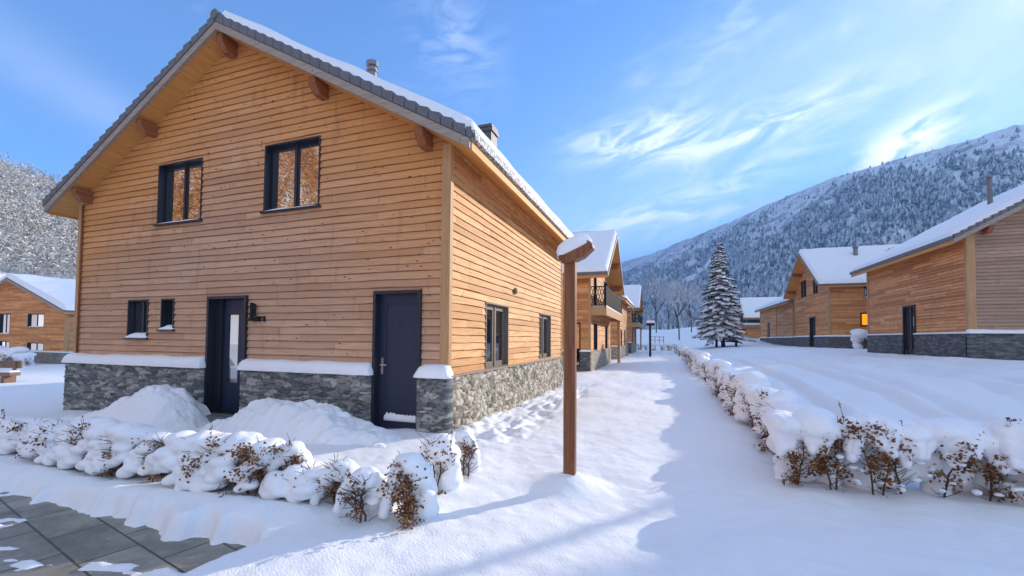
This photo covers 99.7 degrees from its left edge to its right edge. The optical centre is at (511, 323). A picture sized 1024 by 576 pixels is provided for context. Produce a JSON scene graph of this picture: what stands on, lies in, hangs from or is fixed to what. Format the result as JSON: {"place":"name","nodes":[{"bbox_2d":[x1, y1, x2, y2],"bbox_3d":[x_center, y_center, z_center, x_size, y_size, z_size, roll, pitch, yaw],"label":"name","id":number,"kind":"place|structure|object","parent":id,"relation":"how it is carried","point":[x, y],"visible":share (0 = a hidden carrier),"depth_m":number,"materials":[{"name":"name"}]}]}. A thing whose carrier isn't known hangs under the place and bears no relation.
{"place":"outdoors","nodes":[
{"label":"outdoors","id":0,"kind":"place"},
{"bbox_2d":[0,172,77,278],"bbox_3d":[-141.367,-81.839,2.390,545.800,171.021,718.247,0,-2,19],"label":"hillside","id":1,"kind":"structure","parent":0,"point":[3,272],"depth_m":126.08,"materials":[{"name":"white snow"}]},
{"bbox_2d":[0,151,77,277],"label":"hillside forest","id":2,"kind":"object","parent":1,"relation":"on","point":[10,206],"visible":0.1,"depth_m":136.02,"materials":[{"name":"white wood"}]},
{"bbox_2d":[36,268,61,277],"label":"bare tree","id":3,"kind":"object","parent":1,"relation":"on","point":[46,275],"visible":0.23,"depth_m":95.28,"materials":[{"name":"grey plant"}]},
{"bbox_2d":[0,492,246,575],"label":"paving","id":4,"kind":"structure","parent":0,"point":[65,541],"depth_m":3.50,"materials":[{"name":"stone"}]},
{"bbox_2d":[0,327,1023,575],"bbox_3d":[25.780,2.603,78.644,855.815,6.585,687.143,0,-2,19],"label":"snow ground","id":5,"kind":"structure","parent":0,"point":[674,471],"depth_m":4.25,"materials":[{"name":"white snow"}]},
{"bbox_2d":[0,346,9,360],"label":"hedge shrub","id":6,"kind":"object","parent":5,"relation":"on","point":[2,347],"visible":0.26,"depth_m":37.25,"materials":[{"name":"white plant"}]},
{"bbox_2d":[0,360,22,382],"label":"log bench","id":7,"kind":"object","parent":5,"relation":"on","point":[7,376],"visible":0.95,"depth_m":18.86,"materials":[{"name":"brown wood"}]},
{"bbox_2d":[0,346,29,360],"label":"hedge shrub","id":8,"kind":"object","parent":5,"relation":"on","point":[7,353],"visible":0.64,"depth_m":36.71,"materials":[{"name":"white plant"}]},
{"bbox_2d":[0,409,41,433],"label":"hedge shrub","id":9,"kind":"object","parent":5,"relation":"on","point":[6,421],"visible":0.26,"depth_m":5.97,"materials":[{"name":"white plant"}]},
{"bbox_2d":[11,352,36,365],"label":"hedge shrub","id":10,"kind":"object","parent":5,"relation":"on","point":[25,358],"visible":0.89,"depth_m":36.45,"materials":[{"name":"white wood"}]},
{"bbox_2d":[0,417,61,457],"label":"hedge shrub","id":11,"kind":"object","parent":5,"relation":"on","point":[10,442],"visible":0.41,"depth_m":5.61,"materials":[{"name":"white plant"}]},
{"bbox_2d":[0,273,75,363],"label":"chalet","id":12,"kind":"object","parent":5,"relation":"on","point":[36,314],"visible":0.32,"depth_m":41.05,"materials":[{"name":"brown wood"}]},
{"bbox_2d":[0,341,9,347],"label":"window","id":13,"kind":"structure","parent":12,"relation":"in","point":[2,343],"depth_m":42.64,"materials":[{"name":"white glass"}]},
{"bbox_2d":[0,313,10,333],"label":"window","id":14,"kind":"structure","parent":12,"relation":"in","point":[5,322],"depth_m":42.83,"materials":[{"name":"white glass"}]},
{"bbox_2d":[27,342,43,350],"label":"window","id":15,"kind":"structure","parent":12,"relation":"in","point":[35,346],"depth_m":40.93,"materials":[{"name":"white glass"}]},
{"bbox_2d":[27,313,44,326],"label":"window","id":16,"kind":"structure","parent":12,"relation":"in","point":[34,319],"depth_m":41.08,"materials":[{"name":"white glass"}]},
{"bbox_2d":[19,420,70,462],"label":"hedge shrub","id":17,"kind":"object","parent":5,"relation":"on","point":[40,445],"visible":0.41,"depth_m":5.27,"materials":[{"name":"white plant"}]},
{"bbox_2d":[42,415,122,470],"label":"hedge shrub","id":18,"kind":"object","parent":5,"relation":"on","point":[68,452],"visible":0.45,"depth_m":5.03,"materials":[{"name":"white wood"}]},
{"bbox_2d":[75,422,160,479],"bbox_3d":[-4.412,1.490,4.993,0.933,0.730,0.715,0,-2,22],"label":"hedge shrub","id":19,"kind":"object","parent":5,"relation":"on","point":[111,448],"visible":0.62,"depth_m":4.75,"materials":[{"name":"white wood"}]},
{"bbox_2d":[56,384,210,431],"bbox_3d":[-7.590,1.616,8.234,4.000,0.927,1.500,0,-2,19],"label":"snow pile","id":20,"kind":"object","parent":5,"relation":"on","point":[167,406],"visible":0.59,"depth_m":7.84,"materials":[{"name":"white snow"}]},
{"bbox_2d":[116,429,196,482],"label":"hedge shrub","id":21,"kind":"object","parent":5,"relation":"on","point":[134,463],"visible":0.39,"depth_m":4.62,"materials":[{"name":"white wood"}]},
{"bbox_2d":[145,426,262,491],"bbox_3d":[-3.151,1.410,4.457,1.155,0.797,0.760,0,-2,12],"label":"hedge shrub","id":22,"kind":"object","parent":5,"relation":"on","point":[184,459],"visible":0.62,"depth_m":4.29,"materials":[{"name":"white wood"}]},
{"bbox_2d":[203,436,285,496],"bbox_3d":[-2.622,1.457,4.310,0.781,0.695,0.765,0,-2,16],"label":"hedge shrub","id":23,"kind":"object","parent":5,"relation":"on","point":[252,457],"visible":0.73,"depth_m":4.13,"materials":[{"name":"white wood"}]},
{"bbox_2d":[260,434,313,477],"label":"hedge shrub","id":24,"kind":"object","parent":5,"relation":"on","point":[292,453],"visible":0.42,"depth_m":4.20,"materials":[{"name":"white wood"}]},
{"bbox_2d":[258,461,337,502],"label":"hedge shrub","id":25,"kind":"object","parent":5,"relation":"on","point":[295,483],"visible":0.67,"depth_m":4.00,"materials":[{"name":"white wood"}]},
{"bbox_2d":[199,397,411,447],"bbox_3d":[-3.513,1.660,6.717,4.700,0.840,1.650,0,-2,19],"label":"snow pile","id":26,"kind":"object","parent":5,"relation":"on","point":[310,421],"visible":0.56,"depth_m":6.56,"materials":[{"name":"white snow"}]},
{"bbox_2d":[42,8,572,433],"bbox_3d":[-4.294,-1.765,12.433,11.040,8.628,9.013,0,-2,19],"label":"chalet","id":27,"kind":"object","parent":5,"relation":"on","point":[257,211],"visible":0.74,"depth_m":8.35,"materials":[{"name":"brown wood"}]},
{"bbox_2d":[123,299,149,338],"bbox_3d":[-8.162,-0.080,9.494,0.760,0.865,0.225,0,-2,19],"label":"window","id":28,"kind":"structure","parent":27,"relation":"in","point":[137,310],"depth_m":9.56,"materials":[{"name":"black glass"}]},
{"bbox_2d":[156,298,175,330],"bbox_3d":[-7.260,-0.174,9.180,0.490,0.685,0.225,0,-2,19],"label":"window","id":29,"kind":"structure","parent":27,"relation":"in","point":[167,314],"depth_m":9.22,"materials":[{"name":"black glass"}]},
{"bbox_2d":[153,157,203,226],"bbox_3d":[-7.014,-2.759,9.190,1.430,1.335,0.225,0,-2,19],"label":"window","id":30,"kind":"structure","parent":27,"relation":"in","point":[179,199],"depth_m":9.31,"materials":[{"name":"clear glass"}]},
{"bbox_2d":[203,295,249,412],"bbox_3d":[-5.597,0.836,8.585,1.065,2.740,0.270,0,-2,19],"label":"door","id":31,"kind":"structure","parent":27,"relation":"in","point":[226,341],"depth_m":8.71,"materials":[{"name":"black metal"}]},
{"bbox_2d":[259,135,321,213],"bbox_3d":[-4.127,-2.771,8.175,1.430,1.335,0.225,0,-2,19],"label":"window","id":32,"kind":"structure","parent":27,"relation":"in","point":[292,168],"depth_m":8.24,"materials":[{"name":"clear glass"}]},
{"bbox_2d":[371,289,422,429],"bbox_3d":[-1.909,0.821,7.240,0.925,2.735,0.180,0,-2,19],"label":"door","id":33,"kind":"structure","parent":27,"relation":"in","point":[397,326],"depth_m":7.30,"materials":[{"name":"grey metal"}]},
{"bbox_2d":[483,301,508,368],"bbox_3d":[-0.354,0.258,8.962,0.140,1.315,1.280,0,-2,19],"label":"window","id":34,"kind":"structure","parent":27,"relation":"in","point":[497,315],"depth_m":9.15,"materials":[{"name":"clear glass"}]},
{"bbox_2d":[538,313,550,358],"bbox_3d":[0.909,0.375,12.550,0.140,1.280,1.250,0,-2,19],"label":"window","id":35,"kind":"structure","parent":27,"relation":"in","point":[544,341],"depth_m":12.83,"materials":[{"name":"black glass"}]},
{"bbox_2d":[310,453,360,505],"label":"hedge shrub","id":36,"kind":"object","parent":5,"relation":"on","point":[334,472],"visible":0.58,"depth_m":3.98,"materials":[{"name":"white wood"}]},
{"bbox_2d":[333,466,393,522],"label":"hedge shrub","id":37,"kind":"object","parent":5,"relation":"on","point":[366,481],"visible":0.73,"depth_m":3.71,"materials":[{"name":"brown wood"}]},
{"bbox_2d":[376,450,439,530],"bbox_3d":[-0.869,1.500,3.804,0.483,0.732,0.598,-1,-3,38],"label":"hedge shrub","id":38,"kind":"object","parent":5,"relation":"on","point":[412,473],"visible":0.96,"depth_m":3.71,"materials":[{"name":"brown wood"}]},
{"bbox_2d":[416,425,462,494],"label":"hedge shrub","id":39,"kind":"object","parent":5,"relation":"on","point":[442,451],"visible":0.67,"depth_m":4.47,"materials":[{"name":"white wood"}]},
{"bbox_2d":[455,430,480,478],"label":"hedge shrub","id":40,"kind":"object","parent":5,"relation":"on","point":[466,442],"visible":0.66,"depth_m":5.00,"materials":[{"name":"brown wood"}]},
{"bbox_2d":[556,234,594,475],"bbox_3d":[0.709,0.459,4.878,0.424,2.934,0.216,0,-2,19],"label":"lamp post","id":41,"kind":"object","parent":5,"relation":"on","point":[572,251],"visible":0.91,"depth_m":4.84,"materials":[{"name":"brown wood"}]},
{"bbox_2d":[562,230,623,371],"bbox_3d":[1.002,-1.113,25.680,10.310,8.272,8.880,0,-2,19],"label":"chalet","id":42,"kind":"object","parent":5,"relation":"on","point":[600,287],"visible":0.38,"depth_m":21.36,"materials":[{"name":"brown wood"}]},
{"bbox_2d":[577,322,580,366],"bbox_3d":[3.047,1.017,20.695,0.500,2.100,0.170,0,-2,19],"label":"door","id":43,"kind":"structure","parent":42,"relation":"in","point":[578,323],"depth_m":20.69,"materials":[{"name":"glass"}]},
{"bbox_2d":[593,278,596,304],"bbox_3d":[4.140,-1.710,21.892,0.170,1.750,0.900,0,-2,19],"label":"window","id":44,"kind":"structure","parent":42,"relation":"in","point":[595,279],"depth_m":22.28,"materials":[{"name":"black glass"}]},
{"bbox_2d":[593,323,597,349],"bbox_3d":[4.171,0.694,21.950,0.170,1.350,1.200,0,-2,19],"label":"window","id":45,"kind":"structure","parent":42,"relation":"in","point":[595,325],"depth_m":22.47,"materials":[{"name":"black glass"}]},
{"bbox_2d":[604,326,606,348],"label":"window","id":46,"kind":"structure","parent":42,"relation":"in","point":[605,335],"depth_m":26.44,"materials":[{"name":"black glass"}]},
{"bbox_2d":[611,294,634,358],"bbox_3d":[4.933,-0.831,39.031,11.280,8.662,9.060,0,-2,19],"label":"chalet","id":47,"kind":"object","parent":5,"relation":"on","point":[626,302],"visible":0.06,"depth_m":35.62,"materials":[{"name":"brown wood"}]},
{"bbox_2d":[624,285,642,353],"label":"chalet","id":48,"kind":"object","parent":5,"relation":"on","point":[633,293],"visible":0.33,"depth_m":48.21,"materials":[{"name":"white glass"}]},
{"bbox_2d":[623,272,655,332],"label":"bare tree","id":49,"kind":"object","parent":5,"relation":"on","point":[643,292],"visible":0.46,"depth_m":88.34,"materials":[{"name":"grey plant"}]},
{"bbox_2d":[642,343,648,349],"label":"hedge shrub","id":50,"kind":"object","parent":5,"relation":"on","point":[645,345],"visible":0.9,"depth_m":58.11,"materials":[{"name":"white plant"}]},
{"bbox_2d":[646,320,654,356],"bbox_3d":[12.053,1.412,37.606,0.700,3.300,0.320,0,-2,19],"label":"lamp post","id":51,"kind":"object","parent":5,"relation":"on","point":[649,323],"visible":0.97,"depth_m":37.53,"materials":[{"name":"black metal"}]},
{"bbox_2d":[651,344,656,349],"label":"hedge shrub","id":52,"kind":"object","parent":5,"relation":"on","point":[653,346],"visible":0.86,"depth_m":57.71,"materials":[{"name":"white plant"}]},
{"bbox_2d":[631,264,685,332],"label":"bare tree","id":53,"kind":"object","parent":5,"relation":"on","point":[650,282],"visible":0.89,"depth_m":93.14,"materials":[{"name":"grey plant"}]},
{"bbox_2d":[657,343,665,349],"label":"hedge shrub","id":54,"kind":"object","parent":5,"relation":"on","point":[661,346],"visible":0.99,"depth_m":57.53,"materials":[{"name":"white plant"}]},
{"bbox_2d":[664,344,672,350],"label":"hedge shrub","id":55,"kind":"object","parent":5,"relation":"on","point":[669,346],"visible":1,"depth_m":57.27,"materials":[{"name":"white plant"}]},
{"bbox_2d":[646,281,693,327],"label":"bare tree","id":56,"kind":"object","parent":5,"relation":"on","point":[670,296],"visible":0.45,"depth_m":123.25,"materials":[{"name":"grey plant"}]},
{"bbox_2d":[651,281,695,324],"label":"bare tree","id":57,"kind":"object","parent":5,"relation":"on","point":[670,298],"visible":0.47,"depth_m":111.14,"materials":[{"name":"grey plant"}]},
{"bbox_2d":[658,279,707,339],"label":"bare tree","id":58,"kind":"object","parent":5,"relation":"on","point":[670,302],"visible":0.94,"depth_m":72.82,"materials":[{"name":"grey plant"}]},
{"bbox_2d":[664,275,702,331],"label":"bare tree","id":59,"kind":"object","parent":5,"relation":"on","point":[687,293],"visible":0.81,"depth_m":88.06,"materials":[{"name":"grey plant"}]},
{"bbox_2d":[682,348,694,359],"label":"hedge shrub","id":60,"kind":"object","parent":5,"relation":"on","point":[687,350],"visible":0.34,"depth_m":27.15,"materials":[{"name":"white wood"}]},
{"bbox_2d":[691,355,708,373],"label":"hedge shrub","id":61,"kind":"object","parent":5,"relation":"on","point":[699,359],"visible":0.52,"depth_m":18.53,"materials":[{"name":"white plant"}]},
{"bbox_2d":[689,352,710,372],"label":"hedge shrub","id":62,"kind":"object","parent":5,"relation":"on","point":[706,354],"visible":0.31,"depth_m":19.74,"materials":[{"name":"white plant"}]},
{"bbox_2d":[697,361,705,379],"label":"hedge shrub","id":63,"kind":"object","parent":5,"relation":"on","point":[700,364],"visible":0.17,"depth_m":16.84,"materials":[{"name":"white wood"}]},
{"bbox_2d":[698,363,705,379],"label":"hedge shrub","id":64,"kind":"object","parent":5,"relation":"on","point":[702,374],"visible":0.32,"depth_m":16.18,"materials":[{"name":"white wood"}]},
{"bbox_2d":[706,372,710,384],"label":"hedge shrub","id":65,"kind":"object","parent":5,"relation":"on","point":[708,381],"visible":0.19,"depth_m":13.86,"materials":[{"name":"white wood"}]},
{"bbox_2d":[697,359,724,384],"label":"hedge shrub","id":66,"kind":"object","parent":5,"relation":"on","point":[708,362],"visible":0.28,"depth_m":14.55,"materials":[{"name":"white wood"}]},
{"bbox_2d":[708,361,732,391],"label":"hedge shrub","id":67,"kind":"object","parent":5,"relation":"on","point":[719,364],"visible":0.3,"depth_m":12.31,"materials":[{"name":"white wood"}]},
{"bbox_2d":[709,365,733,395],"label":"hedge shrub","id":68,"kind":"object","parent":5,"relation":"on","point":[712,388],"visible":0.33,"depth_m":11.97,"materials":[{"name":"white wood"}]},
{"bbox_2d":[707,370,737,400],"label":"hedge shrub","id":69,"kind":"object","parent":5,"relation":"on","point":[719,376],"visible":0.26,"depth_m":11.14,"materials":[{"name":"white wood"}]},
{"bbox_2d":[715,375,731,397],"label":"hedge shrub","id":70,"kind":"object","parent":5,"relation":"on","point":[721,384],"visible":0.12,"depth_m":10.27,"materials":[{"name":"white wood"}]},
{"bbox_2d":[691,243,757,346],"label":"spruce tree","id":71,"kind":"object","parent":5,"relation":"on","point":[720,312],"visible":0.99,"depth_m":51.73,"materials":[{"name":"green plant"}]},
{"bbox_2d":[722,378,730,408],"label":"hedge shrub","id":72,"kind":"object","parent":5,"relation":"on","point":[726,382],"visible":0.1,"depth_m":9.53,"materials":[{"name":"white wood"}]},
{"bbox_2d":[712,370,742,396],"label":"hedge shrub","id":73,"kind":"object","parent":5,"relation":"on","point":[714,376],"visible":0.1,"depth_m":11.71,"materials":[{"name":"white wood"}]},
{"bbox_2d":[721,375,734,408],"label":"hedge shrub","id":74,"kind":"object","parent":5,"relation":"on","point":[727,400],"visible":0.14,"depth_m":9.34,"materials":[{"name":"white wood"}]},
{"bbox_2d":[718,371,739,398],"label":"hedge shrub","id":75,"kind":"object","parent":5,"relation":"on","point":[727,374],"visible":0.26,"depth_m":10.64,"materials":[{"name":"white wood"}]},
{"bbox_2d":[720,341,737,346],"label":"bench","id":76,"kind":"object","parent":5,"relation":"on","point":[728,341],"visible":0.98,"depth_m":51.46,"materials":[{"name":"black metal"}]},
{"bbox_2d":[732,384,759,425],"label":"hedge shrub","id":77,"kind":"object","parent":5,"relation":"on","point":[738,400],"visible":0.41,"depth_m":7.80,"materials":[{"name":"white wood"}]},
{"bbox_2d":[722,379,771,403],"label":"hedge shrub","id":78,"kind":"object","parent":5,"relation":"on","point":[759,383],"visible":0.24,"depth_m":8.18,"materials":[{"name":"white wood"}]},
{"bbox_2d":[734,323,759,337],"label":"wall","id":79,"kind":"structure","parent":5,"relation":"on","point":[752,330],"depth_m":67.26,"materials":[{"name":"brown wood"}]},
{"bbox_2d":[724,372,770,415],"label":"hedge shrub","id":80,"kind":"object","parent":5,"relation":"on","point":[746,375],"visible":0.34,"depth_m":8.50,"materials":[{"name":"white wood"}]},
{"bbox_2d":[742,399,754,427],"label":"hedge shrub","id":81,"kind":"object","parent":5,"relation":"on","point":[749,412],"visible":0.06,"depth_m":7.40,"materials":[{"name":"brown wood"}]},
{"bbox_2d":[736,297,778,322],"bbox_3d":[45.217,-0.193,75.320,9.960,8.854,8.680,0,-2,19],"label":"roof","id":82,"kind":"structure","parent":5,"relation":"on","point":[750,305],"depth_m":74.67,"materials":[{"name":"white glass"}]},
{"bbox_2d":[747,387,778,426],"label":"hedge shrub","id":83,"kind":"object","parent":5,"relation":"on","point":[753,397],"visible":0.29,"depth_m":6.67,"materials":[{"name":"white wood"}]},
{"bbox_2d":[754,296,794,345],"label":"chalet","id":84,"kind":"object","parent":5,"relation":"on","point":[777,321],"visible":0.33,"depth_m":53.14,"materials":[{"name":"wood"}]},
{"bbox_2d":[767,322,769,342],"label":"door","id":85,"kind":"structure","parent":84,"relation":"in","point":[768,326],"depth_m":57.99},
{"bbox_2d":[751,389,799,443],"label":"hedge shrub","id":86,"kind":"object","parent":5,"relation":"on","point":[776,396],"visible":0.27,"depth_m":6.20,"materials":[{"name":"white wood"}]},
{"bbox_2d":[753,401,802,454],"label":"hedge shrub","id":87,"kind":"object","parent":5,"relation":"on","point":[763,410],"visible":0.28,"depth_m":5.98,"materials":[{"name":"white wood"}]},
{"bbox_2d":[753,404,812,463],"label":"hedge shrub","id":88,"kind":"object","parent":5,"relation":"on","point":[790,407],"visible":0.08,"depth_m":5.50,"materials":[{"name":"white wood"}]},
{"bbox_2d":[761,410,822,485],"bbox_3d":[3.141,1.437,4.787,0.599,0.883,0.798,0,-2,16],"label":"hedge shrub","id":89,"kind":"object","parent":5,"relation":"on","point":[785,439],"visible":0.73,"depth_m":4.64,"materials":[{"name":"white wood"}]},
{"bbox_2d":[772,454,816,481],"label":"hedge shrub","id":90,"kind":"object","parent":5,"relation":"on","point":[775,459],"visible":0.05,"depth_m":5.05,"materials":[{"name":"white wood"}]},
{"bbox_2d":[792,400,865,492],"bbox_3d":[3.368,1.338,4.623,0.683,1.080,0.768,0,-2,21],"label":"hedge shrub","id":91,"kind":"object","parent":5,"relation":"on","point":[823,433],"visible":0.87,"depth_m":4.45,"materials":[{"name":"white wood"}]},
{"bbox_2d":[783,244,899,348],"bbox_3d":[32.676,-2.156,39.709,10.860,10.055,11.480,0,-2,19],"label":"chalet","id":92,"kind":"object","parent":5,"relation":"on","point":[826,291],"visible":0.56,"depth_m":38.02,"materials":[{"name":"brown wood"}]},
{"bbox_2d":[801,281,803,297],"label":"window","id":93,"kind":"structure","parent":92,"relation":"in","point":[802,288],"depth_m":43.74,"materials":[{"name":"black glass"}]},
{"bbox_2d":[804,280,806,296],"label":"window","id":94,"kind":"structure","parent":92,"relation":"in","point":[805,287],"depth_m":42.85,"materials":[{"name":"black glass"}]},
{"bbox_2d":[809,317,815,346],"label":"door","id":95,"kind":"structure","parent":92,"relation":"in","point":[812,321],"depth_m":40.77,"materials":[{"name":"black glass"}]},
{"bbox_2d":[860,312,866,325],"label":"window","id":96,"kind":"structure","parent":92,"relation":"in","point":[863,315],"depth_m":35.59,"materials":[{"name":"glass"}]},
{"bbox_2d":[864,286,866,297],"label":"window","id":97,"kind":"structure","parent":92,"relation":"in","point":[865,287],"depth_m":35.65,"materials":[{"name":"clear glass"}]},
{"bbox_2d":[850,329,867,348],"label":"hedge shrub","id":98,"kind":"object","parent":5,"relation":"on","point":[858,337],"visible":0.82,"depth_m":33.36,"materials":[{"name":"white wood"}]},
{"bbox_2d":[837,413,910,497],"bbox_3d":[3.720,1.409,4.439,0.557,0.928,0.819,-1,-3,41],"label":"hedge shrub","id":99,"kind":"object","parent":5,"relation":"on","point":[872,472],"visible":0.83,"depth_m":4.33,"materials":[{"name":"white wood"}]},
{"bbox_2d":[883,419,944,493],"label":"hedge shrub","id":100,"kind":"object","parent":5,"relation":"on","point":[916,440],"visible":0.54,"depth_m":4.25,"materials":[{"name":"white wood"}]},
{"bbox_2d":[850,175,1023,359],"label":"chalet","id":101,"kind":"object","parent":5,"relation":"on","point":[953,286],"visible":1,"depth_m":16.82,"materials":[{"name":"brown wood"}]},
{"bbox_2d":[902,304,916,354],"bbox_3d":[18.309,0.466,19.818,0.180,2.580,1.050,0,-2,19],"label":"door","id":102,"kind":"structure","parent":101,"relation":"in","point":[908,313],"depth_m":20.06,"materials":[{"name":"black glass"}]},
{"bbox_2d":[910,418,989,497],"bbox_3d":[4.338,1.424,4.376,0.620,0.897,0.840,0,-2,18],"label":"hedge shrub","id":103,"kind":"object","parent":5,"relation":"on","point":[959,446],"visible":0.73,"depth_m":4.19,"materials":[{"name":"white wood"}]},
{"bbox_2d":[933,417,1023,502],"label":"hedge shrub","id":104,"kind":"object","parent":5,"relation":"on","point":[987,479],"visible":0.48,"depth_m":4.15,"materials":[{"name":"white wood"}]},
{"bbox_2d":[982,416,1023,502],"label":"hedge shrub","id":105,"kind":"object","parent":5,"relation":"on","point":[1007,433],"visible":0.71,"depth_m":4.07,"materials":[{"name":"white wood"}]},
{"bbox_2d":[0,0,1023,262],"label":"sky","id":106,"kind":"structure","parent":0,"point":[658,124],"materials":[{"name":"blue"}]},
{"bbox_2d":[621,125,1023,297],"bbox_3d":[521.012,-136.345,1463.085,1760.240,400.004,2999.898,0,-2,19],"label":"mountain slope","id":107,"kind":"structure","parent":0,"point":[934,156],"depth_m":961.32,"materials":[{"name":"white snow"}]},
{"bbox_2d":[621,127,1023,329],"bbox_3d":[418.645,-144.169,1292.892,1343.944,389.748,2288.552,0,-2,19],"label":"mountain forest","id":108,"kind":"object","parent":107,"relation":"on","point":[900,197],"visible":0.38,"depth_m":669.41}
]}

